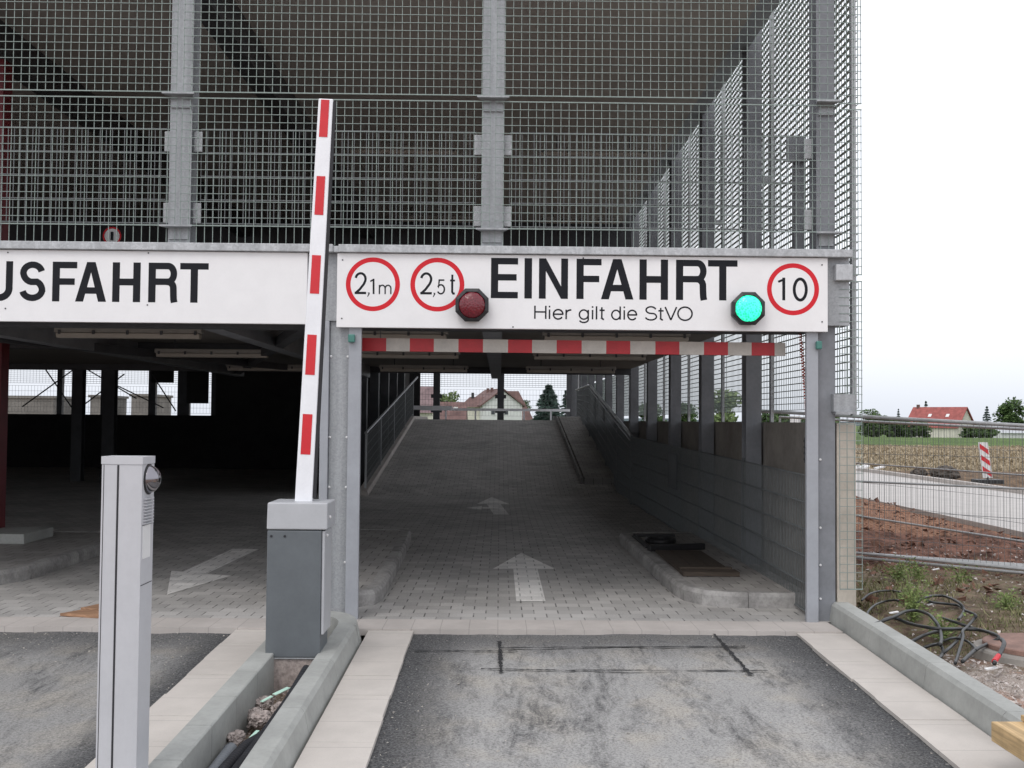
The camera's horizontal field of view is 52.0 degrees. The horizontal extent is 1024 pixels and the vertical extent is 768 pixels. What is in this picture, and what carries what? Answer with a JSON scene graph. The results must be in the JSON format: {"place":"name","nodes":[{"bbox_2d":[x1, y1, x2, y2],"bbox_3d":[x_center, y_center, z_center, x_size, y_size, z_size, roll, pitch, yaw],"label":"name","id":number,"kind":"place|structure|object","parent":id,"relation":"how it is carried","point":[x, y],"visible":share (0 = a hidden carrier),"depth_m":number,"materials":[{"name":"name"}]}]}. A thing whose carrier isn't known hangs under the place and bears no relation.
{"place":"outdoors","nodes":[
{"label":"outdoors","id":0,"kind":"place"},
{"bbox_2d":[0,532,100,568],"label":"island pavement","id":1,"kind":"structure","parent":0,"point":[12,555],"depth_m":11.80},
{"bbox_2d":[0,343,52,543],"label":"red column","id":2,"kind":"structure","parent":1,"relation":"on","point":[16,535],"depth_m":12.73,"materials":[{"name":"metal"}]},
{"bbox_2d":[0,631,230,767],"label":"asphalt","id":3,"kind":"structure","parent":0,"point":[52,731],"depth_m":6.54,"materials":[{"name":"asphalt"}]},
{"bbox_2d":[0,467,829,621],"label":"floor","id":4,"kind":"structure","parent":0,"point":[459,550],"depth_m":12.74,"materials":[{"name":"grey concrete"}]},
{"bbox_2d":[0,531,100,584],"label":"island kerb","id":5,"kind":"structure","parent":4,"relation":"on","point":[38,568],"depth_m":10.77,"materials":[{"name":"concrete"}]},
{"bbox_2d":[60,610,98,617],"bbox_3d":[-3.388,1.846,8.428,0.412,0.022,0.191,0,-2,15],"label":"timber offcut","id":6,"kind":"object","parent":4,"relation":"on","point":[87,613],"visible":0.71,"depth_m":8.38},
{"bbox_2d":[167,497,554,600],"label":"road markings","id":7,"kind":"object","parent":4,"relation":"on","point":[527,581],"visible":1,"depth_m":10.94,"materials":[{"name":"paint"}]},
{"bbox_2d":[359,529,410,606],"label":"island kerb","id":8,"kind":"structure","parent":4,"relation":"on","point":[374,592],"depth_m":10.12,"materials":[{"name":"concrete"}]},
{"bbox_2d":[359,530,401,588],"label":"island pavement","id":9,"kind":"structure","parent":8,"relation":"on","point":[376,547],"depth_m":11.78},
{"bbox_2d":[619,532,803,608],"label":"island kerb","id":10,"kind":"structure","parent":4,"relation":"on","point":[673,582],"depth_m":9.26,"materials":[{"name":"concrete"}]},
{"bbox_2d":[632,437,804,610],"bbox_3d":[2.404,1.464,14.398,0.074,1.301,11.440,1,-2,-1],"label":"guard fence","id":11,"kind":"object","parent":4,"relation":"on","point":[647,474],"visible":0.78,"depth_m":12.22,"materials":[{"name":"metal"}]},
{"bbox_2d":[8,0,1023,421],"label":"sky","id":12,"kind":"structure","parent":0,"point":[941,116],"materials":[{"name":"white"}]},
{"bbox_2d":[558,416,613,483],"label":"ramp pavement","id":13,"kind":"structure","parent":0,"point":[590,462],"depth_m":26.68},
{"bbox_2d":[367,634,953,767],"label":"asphalt","id":14,"kind":"structure","parent":0,"point":[547,708],"depth_m":6.15,"materials":[{"name":"asphalt"}]},
{"bbox_2d":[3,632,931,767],"bbox_3d":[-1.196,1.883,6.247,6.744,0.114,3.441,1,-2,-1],"label":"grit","id":15,"kind":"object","parent":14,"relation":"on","point":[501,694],"visible":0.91,"depth_m":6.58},
{"bbox_2d":[416,634,767,673],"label":"saw cut markings","id":16,"kind":"object","parent":14,"relation":"on","point":[500,655],"visible":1,"depth_m":7.44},
{"bbox_2d":[361,426,1023,708],"bbox_3d":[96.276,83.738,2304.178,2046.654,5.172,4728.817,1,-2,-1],"label":"ground","id":17,"kind":"structure","parent":0,"point":[906,630],"depth_m":11.15,"materials":[{"name":"soil"}]},
{"bbox_2d":[8,396,71,413],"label":"concrete block","id":18,"kind":"structure","parent":17,"relation":"on","point":[32,407],"depth_m":61.67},
{"bbox_2d":[88,395,128,414],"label":"concrete block","id":19,"kind":"structure","parent":17,"relation":"on","point":[95,404],"depth_m":61.72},
{"bbox_2d":[129,394,172,414],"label":"concrete block","id":20,"kind":"structure","parent":17,"relation":"on","point":[166,410],"depth_m":61.75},
{"bbox_2d":[148,640,273,767],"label":"island kerb","id":21,"kind":"structure","parent":17,"relation":"on","point":[199,740],"depth_m":5.61,"materials":[{"name":"grey concrete"}]},
{"bbox_2d":[237,692,285,746],"bbox_3d":[-1.385,1.991,5.469,0.284,0.236,5.100,1,-2,-1],"label":"gravel bed","id":22,"kind":"object","parent":17,"relation":"on","point":[252,730],"visible":0.02,"depth_m":6.14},
{"bbox_2d":[208,742,236,767],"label":"conduit","id":23,"kind":"object","parent":22,"relation":"on","point":[225,752],"visible":0.62,"depth_m":5.30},
{"bbox_2d":[227,729,245,745],"bbox_3d":[-1.484,1.901,5.643,0.099,0.083,0.143,1,-2,-1],"label":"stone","id":24,"kind":"object","parent":22,"relation":"on","point":[236,737],"visible":0.91,"depth_m":5.61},
{"bbox_2d":[247,708,270,728],"bbox_3d":[-1.432,1.903,5.966,0.136,0.113,0.180,1,-2,-20],"label":"mortar lump","id":25,"kind":"object","parent":22,"relation":"on","point":[259,718],"visible":0.91,"depth_m":5.92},
{"bbox_2d":[231,692,290,767],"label":"conduit","id":26,"kind":"object","parent":22,"relation":"on","point":[241,759],"visible":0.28,"depth_m":5.37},
{"bbox_2d":[218,665,308,767],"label":"conduit","id":27,"kind":"object","parent":22,"relation":"on","point":[231,759],"visible":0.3,"depth_m":5.30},
{"bbox_2d":[256,695,274,710],"bbox_3d":[-1.498,1.931,6.347,0.121,0.099,0.186,1,-2,-1],"label":"mortar lump","id":28,"kind":"object","parent":22,"relation":"on","point":[266,704],"visible":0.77,"depth_m":6.29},
{"bbox_2d":[274,659,313,694],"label":"concrete plinth","id":29,"kind":"structure","parent":22,"relation":"on","point":[286,672],"depth_m":6.79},
{"bbox_2d":[265,99,335,658],"bbox_3d":[-1.381,-0.066,7.000,0.406,3.699,0.330,1,-2,-1],"label":"barrier","id":30,"kind":"object","parent":29,"relation":"on","point":[298,582],"visible":0.94,"depth_m":6.83,"materials":[{"name":"grey metal"}]},
{"bbox_2d":[239,624,359,767],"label":"island kerb","id":31,"kind":"structure","parent":17,"relation":"on","point":[284,738],"depth_m":5.78,"materials":[{"name":"grey concrete"}]},
{"bbox_2d":[327,611,361,645],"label":"island kerb","id":32,"kind":"structure","parent":17,"relation":"on","point":[337,618],"depth_m":7.88,"materials":[{"name":"grey concrete"}]},
{"bbox_2d":[0,617,842,635],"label":"threshold slabs","id":33,"kind":"structure","parent":17,"relation":"on","point":[415,626],"depth_m":8.10,"materials":[{"name":"concrete"}]},
{"bbox_2d":[420,387,432,418],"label":"mauve roofed house","id":34,"kind":"structure","parent":17,"relation":"on","point":[429,392],"depth_m":121.28,"materials":[{"name":"tile"}]},
{"bbox_2d":[0,0,862,622],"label":"parking garage","id":35,"kind":"structure","parent":17,"relation":"on","point":[166,124],"depth_m":11.04,"materials":[{"name":"metal"}]},
{"bbox_2d":[0,59,12,240],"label":"red column","id":36,"kind":"structure","parent":35,"relation":"attached to","point":[5,227],"depth_m":10.52,"materials":[{"name":"metal"}]},
{"bbox_2d":[103,227,120,241],"bbox_3d":[-4.767,-1.764,12.512,0.220,0.220,0.010,1,-2,-1],"label":"prohibition sign","id":37,"kind":"object","parent":35,"relation":"attached to","point":[112,234],"visible":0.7,"depth_m":12.52,"materials":[{"name":"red metal"}]},
{"bbox_2d":[54,328,203,338],"bbox_3d":[-3.892,-0.575,10.677,1.490,0.225,0.120,1,-2,-1],"label":"fluorescent light","id":38,"kind":"object","parent":35,"relation":"hanging from","point":[107,333],"visible":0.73,"depth_m":10.63,"materials":[{"name":"metal"}]},
{"bbox_2d":[0,250,307,324],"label":"exit sign","id":39,"kind":"object","parent":35,"relation":"attached to","point":[87,286],"visible":0.96,"depth_m":8.39,"materials":[{"name":"white plastic"}]},
{"bbox_2d":[155,339,268,357],"bbox_3d":[-3.929,-0.464,13.775,1.490,0.235,0.120,1,-2,-1],"label":"fluorescent light","id":40,"kind":"object","parent":35,"relation":"hanging from","point":[221,353],"visible":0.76,"depth_m":13.73,"materials":[{"name":"metal"}]},
{"bbox_2d":[226,358,302,370],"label":"fluorescent light","id":41,"kind":"object","parent":35,"relation":"hanging from","point":[291,367],"visible":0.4,"depth_m":17.32,"materials":[{"name":"metal"}]},
{"bbox_2d":[304,331,448,338],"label":"fluorescent light","id":42,"kind":"object","parent":35,"relation":"hanging from","point":[409,334],"visible":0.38,"depth_m":10.46,"materials":[{"name":"metal"}]},
{"bbox_2d":[349,134,456,154],"bbox_3d":[-1.485,-3.284,14.400,1.500,0.275,0.120,1,-2,-1],"label":"fluorescent light","id":43,"kind":"object","parent":35,"relation":"hanging from","point":[403,150],"visible":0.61,"depth_m":14.35,"materials":[{"name":"metal"}]},
{"bbox_2d":[362,351,459,358],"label":"fluorescent light","id":44,"kind":"object","parent":35,"relation":"hanging from","point":[410,355],"visible":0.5,"depth_m":13.56,"materials":[{"name":"metal"}]},
{"bbox_2d":[379,359,468,371],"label":"fluorescent light","id":45,"kind":"object","parent":35,"relation":"hanging from","point":[423,368],"visible":0.97,"depth_m":17.15,"materials":[{"name":"metal"}]},
{"bbox_2d":[398,207,472,222],"bbox_3d":[-1.343,-3.115,19.299,1.500,0.275,0.120,1,-2,-1],"label":"fluorescent light","id":46,"kind":"object","parent":35,"relation":"hanging from","point":[435,218],"visible":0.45,"depth_m":19.25,"materials":[{"name":"metal"}]},
{"bbox_2d":[368,419,625,497],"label":"ramp","id":47,"kind":"structure","parent":35,"relation":"attached to","point":[493,458],"depth_m":25.84,"materials":[{"name":"grey concrete"}]},
{"bbox_2d":[364,376,417,487],"bbox_3d":[-3.160,1.026,28.947,0.064,3.039,13.608,1,-2,-1],"label":"ramp railing","id":48,"kind":"object","parent":47,"relation":"on","point":[404,404],"visible":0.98,"depth_m":26.34,"materials":[{"name":"metal"}]},
{"bbox_2d":[360,416,427,495],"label":"ramp kerb","id":49,"kind":"structure","parent":47,"relation":"on","point":[376,474],"depth_m":25.67,"materials":[{"name":"concrete"}]},
{"bbox_2d":[552,416,582,483],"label":"ramp kerb","id":50,"kind":"structure","parent":47,"relation":"on","point":[576,467],"depth_m":27.10,"materials":[{"name":"concrete"}]},
{"bbox_2d":[575,384,632,504],"bbox_3d":[2.212,1.249,27.339,0.099,2.656,14.325,1,-2,-1],"label":"ramp railing","id":51,"kind":"object","parent":47,"relation":"on","point":[603,423],"visible":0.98,"depth_m":24.26,"materials":[{"name":"metal"}]},
{"bbox_2d":[526,360,615,373],"bbox_3d":[0.966,-0.299,17.229,1.480,0.245,0.120,1,-2,-1],"label":"fluorescent light","id":52,"kind":"object","parent":35,"relation":"hanging from","point":[569,369],"visible":0.97,"depth_m":17.18,"materials":[{"name":"metal"}]},
{"bbox_2d":[362,330,785,355],"bbox_3d":[0.469,-0.483,8.778,3.637,0.465,0.040,1,-2,-1],"label":"height bar","id":53,"kind":"object","parent":35,"relation":"hanging from","point":[572,346],"visible":0.87,"depth_m":8.75,"materials":[{"name":"white paint"}]},
{"bbox_2d":[540,208,620,223],"bbox_3d":[1.257,-3.091,19.329,1.500,0.275,0.120,1,-2,-1],"label":"fluorescent light","id":54,"kind":"object","parent":35,"relation":"hanging from","point":[612,220],"visible":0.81,"depth_m":19.28,"materials":[{"name":"metal"}]},
{"bbox_2d":[336,253,827,331],"bbox_3d":[0.570,-0.734,8.450,3.945,0.596,0.049,1,-2,-1],"label":"entrance sign","id":55,"kind":"object","parent":35,"relation":"attached to","point":[574,292],"visible":0.98,"depth_m":8.43,"materials":[{"name":"white plastic"}]},
{"bbox_2d":[455,288,488,321],"bbox_3d":[-0.317,-0.625,8.345,0.263,0.263,0.136,1,-2,-1],"label":"signal lamp","id":56,"kind":"object","parent":55,"relation":"attached to","point":[471,304],"visible":1,"depth_m":8.30,"materials":[{"name":"red plastic"}]},
{"bbox_2d":[731,292,764,324],"bbox_3d":[1.880,-0.600,8.370,0.263,0.263,0.136,1,-2,-1],"label":"signal lamp","id":57,"kind":"object","parent":55,"relation":"attached to","point":[747,308],"visible":1,"depth_m":8.33,"materials":[{"name":"teal plastic"}]},
{"bbox_2d":[533,353,646,360],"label":"fluorescent light","id":58,"kind":"object","parent":35,"relation":"hanging from","point":[610,357],"visible":0.76,"depth_m":13.58,"materials":[{"name":"metal"}]},
{"bbox_2d":[538,136,647,156],"bbox_3d":[1.114,-3.261,14.430,1.500,0.275,0.120,1,-2,-1],"label":"fluorescent light","id":59,"kind":"object","parent":35,"relation":"hanging from","point":[585,153],"visible":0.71,"depth_m":14.38,"materials":[{"name":"metal"}]},
{"bbox_2d":[542,333,689,341],"bbox_3d":[1.045,-0.538,10.533,1.480,0.225,0.120,1,-2,-1],"label":"fluorescent light","id":60,"kind":"object","parent":35,"relation":"hanging from","point":[620,337],"visible":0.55,"depth_m":10.48,"materials":[{"name":"metal"}]},
{"bbox_2d":[798,334,804,462],"bbox_3d":[2.433,0.100,8.737,0.095,1.110,0.064,1,-2,-1],"label":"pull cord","id":61,"kind":"object","parent":35,"relation":"hanging from","point":[803,365],"visible":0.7,"depth_m":8.75,"materials":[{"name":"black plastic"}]},
{"bbox_2d":[834,264,852,280],"bbox_3d":[2.674,-0.897,8.474,0.135,0.130,0.063,1,-2,-1],"label":"junction box","id":62,"kind":"object","parent":35,"relation":"attached to","point":[843,272],"visible":1,"depth_m":8.44,"materials":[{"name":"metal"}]},
{"bbox_2d":[440,391,459,401],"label":"broadleaf tree","id":63,"kind":"object","parent":17,"relation":"on","point":[449,398],"visible":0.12,"depth_m":169.56,"materials":[{"name":"green plant"}]},
{"bbox_2d":[440,402,467,419],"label":"red long house","id":64,"kind":"structure","parent":17,"relation":"on","point":[462,416],"depth_m":130.93,"materials":[{"name":"brown tile"}]},
{"bbox_2d":[465,393,483,419],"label":"annex house","id":65,"kind":"structure","parent":17,"relation":"on","point":[472,401],"depth_m":150.96,"materials":[{"name":"brown tile"}]},
{"bbox_2d":[476,388,524,419],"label":"gable house","id":66,"kind":"structure","parent":17,"relation":"on","point":[491,399],"depth_m":150.18,"materials":[{"name":"paint"}]},
{"bbox_2d":[508,391,532,419],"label":"roof","id":67,"kind":"structure","parent":17,"relation":"on","point":[516,394],"depth_m":187.47,"materials":[{"name":"brown tile"}]},
{"bbox_2d":[531,384,562,419],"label":"conifer tree","id":68,"kind":"object","parent":17,"relation":"on","point":[549,394],"visible":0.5,"depth_m":119.58,"materials":[{"name":"green plant"}]},
{"bbox_2d":[85,630,1023,767],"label":"slab strip","id":69,"kind":"object","parent":17,"relation":"on","point":[345,733],"visible":0.71,"depth_m":6.20,"materials":[{"name":"concrete"}]},
{"bbox_2d":[95,455,160,767],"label":"intercom post","id":70,"kind":"object","parent":69,"relation":"on","point":[130,485],"visible":1,"depth_m":4.57,"materials":[{"name":"silver metal"}]},
{"bbox_2d":[681,403,697,421],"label":"broadleaf tree","id":71,"kind":"object","parent":17,"relation":"on","point":[694,416],"visible":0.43,"depth_m":149.62,"materials":[{"name":"green plant"}]},
{"bbox_2d":[698,389,741,421],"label":"broadleaf tree","id":72,"kind":"object","parent":17,"relation":"on","point":[717,417],"visible":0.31,"depth_m":138.93,"materials":[{"name":"green plant"}]},
{"bbox_2d":[761,413,788,421],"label":"broadleaf tree","id":73,"kind":"object","parent":17,"relation":"on","point":[763,417],"visible":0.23,"depth_m":149.12,"materials":[{"name":"green plant"}]},
{"bbox_2d":[858,409,885,436],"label":"hedge bush","id":74,"kind":"object","parent":17,"relation":"on","point":[876,432],"visible":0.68,"depth_m":149.94,"materials":[{"name":"green plant"}]},
{"bbox_2d":[878,415,902,436],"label":"hedge bush","id":75,"kind":"object","parent":17,"relation":"on","point":[892,433],"visible":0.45,"depth_m":149.54,"materials":[{"name":"green plant"}]},
{"bbox_2d":[761,409,1023,573],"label":"site fence","id":76,"kind":"object","parent":17,"relation":"on","point":[944,421],"visible":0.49,"depth_m":11.48,"materials":[{"name":"metal"}]},
{"bbox_2d":[882,556,916,580],"bbox_3d":[3.850,1.839,10.421,0.293,0.281,0.283,1,-2,-1],"label":"weed plant","id":77,"kind":"object","parent":17,"relation":"on","point":[898,573],"visible":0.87,"depth_m":10.42,"materials":[{"name":"green plant"}]},
{"bbox_2d":[893,421,913,436],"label":"hedge bush","id":78,"kind":"object","parent":17,"relation":"on","point":[902,431],"visible":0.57,"depth_m":149.57,"materials":[{"name":"green plant"}]},
{"bbox_2d":[877,609,942,645],"bbox_3d":[2.905,1.771,7.744,0.488,0.064,1.521,0,-2,20],"label":"cable","id":79,"kind":"object","parent":17,"relation":"on","point":[935,621],"visible":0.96,"depth_m":7.87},
{"bbox_2d":[884,569,937,622],"bbox_3d":[3.294,1.761,8.614,0.409,0.439,0.378,2,-2,-32],"label":"weed plant","id":80,"kind":"object","parent":17,"relation":"on","point":[914,616],"visible":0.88,"depth_m":8.63,"materials":[{"name":"green plant"}]},
{"bbox_2d":[900,555,929,579],"bbox_3d":[4.003,1.835,10.439,0.394,0.272,0.259,2,-2,-35],"label":"weed plant","id":81,"kind":"object","parent":17,"relation":"on","point":[916,571],"visible":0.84,"depth_m":10.39,"materials":[{"name":"green plant"}]},
{"bbox_2d":[910,421,931,437],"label":"hedge bush","id":82,"kind":"object","parent":17,"relation":"on","point":[923,432],"visible":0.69,"depth_m":149.77,"materials":[{"name":"green plant"}]},
{"bbox_2d":[829,600,1023,736],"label":"kerb","id":83,"kind":"structure","parent":17,"relation":"on","point":[977,703],"depth_m":6.59,"materials":[{"name":"grey concrete"}]},
{"bbox_2d":[991,721,1023,761],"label":"timber plank","id":84,"kind":"object","parent":83,"relation":"on","point":[1008,736],"visible":1,"depth_m":4.98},
{"bbox_2d":[856,444,1023,471],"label":"stubble","id":85,"kind":"object","parent":17,"relation":"on","point":[915,458],"visible":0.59,"depth_m":47.87,"materials":[{"name":"plant"}]},
{"bbox_2d":[856,551,1023,656],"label":"grass","id":86,"kind":"structure","parent":17,"relation":"on","point":[930,582],"depth_m":9.33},
{"bbox_2d":[856,552,1023,570],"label":"fence tubes","id":87,"kind":"object","parent":17,"relation":"on","point":[1015,566],"visible":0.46,"depth_m":11.37,"materials":[{"name":"metal"}]},
{"bbox_2d":[856,468,1023,493],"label":"road kerb","id":88,"kind":"structure","parent":17,"relation":"on","point":[919,477],"depth_m":28.84,"materials":[{"name":"concrete"}]},
{"bbox_2d":[915,594,964,620],"bbox_3d":[3.479,1.802,8.522,0.368,0.062,1.347,0,-2,10],"label":"cable","id":89,"kind":"object","parent":17,"relation":"on","point":[954,600],"visible":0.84,"depth_m":8.72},
{"bbox_2d":[856,496,1023,605],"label":"soil clods","id":90,"kind":"object","parent":17,"relation":"on","point":[874,543],"visible":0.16,"depth_m":12.75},
{"bbox_2d":[909,405,973,437],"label":"red roofed house","id":91,"kind":"structure","parent":17,"relation":"on","point":[952,413],"depth_m":282.85,"materials":[{"name":"tile"}]},
{"bbox_2d":[884,616,999,662],"bbox_3d":[2.883,1.777,7.335,0.853,0.064,1.366,-1,-2,37],"label":"cable","id":92,"kind":"object","parent":17,"relation":"on","point":[971,653],"visible":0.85,"depth_m":7.62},
{"bbox_2d":[928,465,960,478],"bbox_3d":[12.516,2.600,30.383,0.918,0.510,0.510,1,-2,-1],"label":"rubble heap","id":93,"kind":"object","parent":17,"relation":"on","point":[945,474],"visible":0.64,"depth_m":30.23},
{"bbox_2d":[923,609,972,642],"bbox_3d":[3.347,1.902,8.169,0.346,0.275,0.327,2,-2,-36],"label":"weed plant","id":94,"kind":"object","parent":17,"relation":"on","point":[950,624],"visible":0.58,"depth_m":8.17,"materials":[{"name":"green plant"}]},
{"bbox_2d":[926,600,977,664],"bbox_3d":[3.308,1.795,7.755,0.351,0.061,2.525,0,-2,17],"label":"cable","id":95,"kind":"object","parent":17,"relation":"on","point":[974,618],"visible":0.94,"depth_m":7.97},
{"bbox_2d":[942,563,979,582],"bbox_3d":[4.349,1.852,10.191,0.237,0.216,0.297,2,-3,-43],"label":"weed plant","id":96,"kind":"object","parent":17,"relation":"on","point":[959,578],"visible":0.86,"depth_m":10.18,"materials":[{"name":"green plant"}]},
{"bbox_2d":[958,428,984,437],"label":"hedge bush","id":97,"kind":"object","parent":17,"relation":"on","point":[970,433],"visible":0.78,"depth_m":164.75,"materials":[{"name":"green plant"}]},
{"bbox_2d":[971,442,1003,483],"bbox_3d":[12.731,2.118,28.120,0.700,1.110,0.450,1,-2,-1],"label":"warning beacon","id":98,"kind":"object","parent":17,"relation":"on","point":[982,461],"visible":0.61,"depth_m":28.09,"materials":[{"name":"white plastic"}]},
{"bbox_2d":[971,633,1023,666],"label":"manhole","id":99,"kind":"object","parent":17,"relation":"on","point":[1013,653],"visible":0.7,"depth_m":7.14,"materials":[{"name":"concrete"}]},
{"bbox_2d":[974,426,1023,437],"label":"white shed","id":100,"kind":"structure","parent":17,"relation":"on","point":[1017,434],"depth_m":190.88,"materials":[{"name":"metal"}]},
{"bbox_2d":[991,586,1022,609],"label":"weed plant","id":101,"kind":"object","parent":17,"relation":"on","point":[1007,602],"visible":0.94,"depth_m":8.67,"materials":[{"name":"green plant"}]},
{"bbox_2d":[992,396,1023,423],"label":"broadleaf tree","id":102,"kind":"object","parent":17,"relation":"on","point":[1006,414],"visible":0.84,"depth_m":270.21,"materials":[{"name":"green plant"}]},
{"bbox_2d":[630,533,796,591],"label":"island pavement","id":103,"kind":"structure","parent":0,"point":[749,579],"depth_m":10.00,"materials":[{"name":"concrete"}]},
{"bbox_2d":[632,533,674,547],"bbox_3d":[1.812,1.912,12.814,0.550,0.032,1.300,1,-2,-1],"label":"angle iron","id":104,"kind":"object","parent":103,"relation":"on","point":[636,536],"visible":0.86,"depth_m":13.38,"materials":[{"name":"black metal"}]},
{"bbox_2d":[645,536,675,543],"bbox_3d":[1.798,1.892,12.715,0.380,0.060,0.500,1,-2,-1],"label":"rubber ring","id":105,"kind":"object","parent":103,"relation":"on","point":[659,540],"visible":0.96,"depth_m":12.58,"materials":[{"name":"black rubber"}]},
{"bbox_2d":[647,543,704,551],"bbox_3d":[1.877,1.863,11.991,0.678,0.080,0.090,1,-2,-13],"label":"black bar","id":106,"kind":"object","parent":103,"relation":"on","point":[683,546],"visible":0.97,"depth_m":11.96,"materials":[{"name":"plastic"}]},
{"bbox_2d":[655,550,739,576],"bbox_3d":[1.889,1.837,10.906,0.540,0.052,1.820,1,-2,-1],"label":"wooden hatch","id":107,"kind":"object","parent":103,"relation":"on","point":[691,562],"visible":1,"depth_m":10.66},
{"bbox_2d":[856,471,1023,537],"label":"concrete road","id":108,"kind":"structure","parent":0,"point":[995,507],"depth_m":21.41,"materials":[{"name":"concrete"}]},
{"bbox_2d":[858,544,1023,705],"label":"gravel","id":109,"kind":"structure","parent":0,"point":[997,674],"depth_m":6.96,"materials":[{"name":"gravel"}]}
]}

